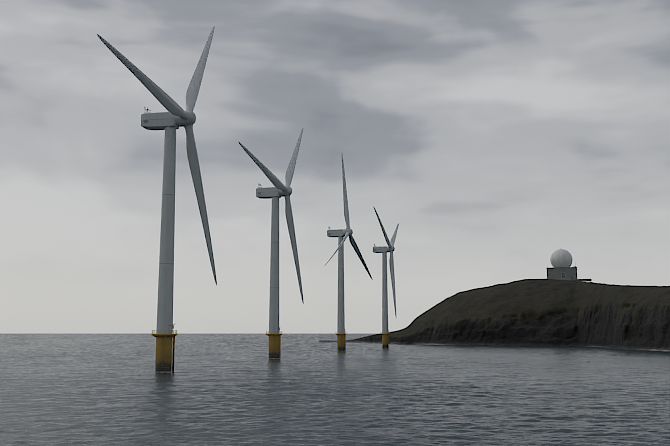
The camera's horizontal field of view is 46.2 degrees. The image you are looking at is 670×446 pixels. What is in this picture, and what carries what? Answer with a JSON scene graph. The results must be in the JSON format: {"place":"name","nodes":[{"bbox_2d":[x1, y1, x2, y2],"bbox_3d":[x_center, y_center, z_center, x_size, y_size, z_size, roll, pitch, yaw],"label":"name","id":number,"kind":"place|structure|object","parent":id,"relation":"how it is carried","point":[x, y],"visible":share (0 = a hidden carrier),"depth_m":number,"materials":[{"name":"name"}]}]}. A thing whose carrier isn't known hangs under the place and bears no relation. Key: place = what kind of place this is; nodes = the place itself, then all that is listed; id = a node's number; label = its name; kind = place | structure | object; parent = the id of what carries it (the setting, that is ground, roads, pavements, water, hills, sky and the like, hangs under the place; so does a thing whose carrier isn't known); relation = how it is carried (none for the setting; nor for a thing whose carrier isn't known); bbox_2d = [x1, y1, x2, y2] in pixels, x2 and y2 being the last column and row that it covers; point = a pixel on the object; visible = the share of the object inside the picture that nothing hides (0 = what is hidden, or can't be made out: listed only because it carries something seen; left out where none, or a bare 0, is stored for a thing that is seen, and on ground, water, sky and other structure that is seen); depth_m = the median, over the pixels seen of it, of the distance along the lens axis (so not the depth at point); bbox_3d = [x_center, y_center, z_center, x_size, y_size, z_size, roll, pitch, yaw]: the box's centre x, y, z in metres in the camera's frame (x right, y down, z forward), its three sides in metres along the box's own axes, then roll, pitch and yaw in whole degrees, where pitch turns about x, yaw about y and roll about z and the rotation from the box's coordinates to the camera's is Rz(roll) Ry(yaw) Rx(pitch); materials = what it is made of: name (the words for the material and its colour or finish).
{"place":"outdoors","nodes":[
{"label":"outdoors","id":0,"kind":"place"},
{"bbox_2d":[0,333,669,445],"bbox_3d":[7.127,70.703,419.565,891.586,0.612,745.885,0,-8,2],"label":"sea","id":1,"kind":"structure","parent":0,"point":[115,389],"depth_m":153.45,"materials":[{"name":"liquid"}]},
{"bbox_2d":[97,26,216,372],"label":"turbine","id":2,"kind":"object","parent":1,"relation":"in","point":[173,119],"visible":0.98,"depth_m":242.14,"materials":[{"name":"paint"}]},
{"bbox_2d":[238,128,303,358],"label":"turbine","id":3,"kind":"object","parent":1,"relation":"in","point":[277,191],"visible":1,"depth_m":369.03,"materials":[{"name":"paint"}]},
{"bbox_2d":[326,155,372,350],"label":"turbine","id":4,"kind":"object","parent":1,"relation":"in","point":[342,235],"visible":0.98,"depth_m":521.35,"materials":[{"name":"paint"}]},
{"bbox_2d":[373,206,398,347],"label":"turbine","id":5,"kind":"object","parent":1,"relation":"in","point":[384,250],"visible":0.98,"depth_m":622.60,"materials":[{"name":"paint"}]},
{"bbox_2d":[0,0,669,332],"label":"sky","id":6,"kind":"structure","parent":0,"point":[499,137],"materials":[{"name":"grey"}]},
{"bbox_2d":[319,279,669,350],"bbox_3d":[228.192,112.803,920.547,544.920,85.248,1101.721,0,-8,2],"label":"headland","id":7,"kind":"structure","parent":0,"point":[539,312],"depth_m":761.27,"materials":[{"name":"black stone"}]},
{"bbox_2d":[547,249,591,280],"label":"radar station","id":8,"kind":"object","parent":7,"relation":"on","point":[561,260],"visible":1,"depth_m":845.29,"materials":[{"name":"concrete"}]},
{"bbox_2d":[352,342,669,350],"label":"shore foam","id":9,"kind":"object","parent":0,"point":[593,346],"visible":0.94,"depth_m":604.61,"materials":[{"name":"white"}]}
]}

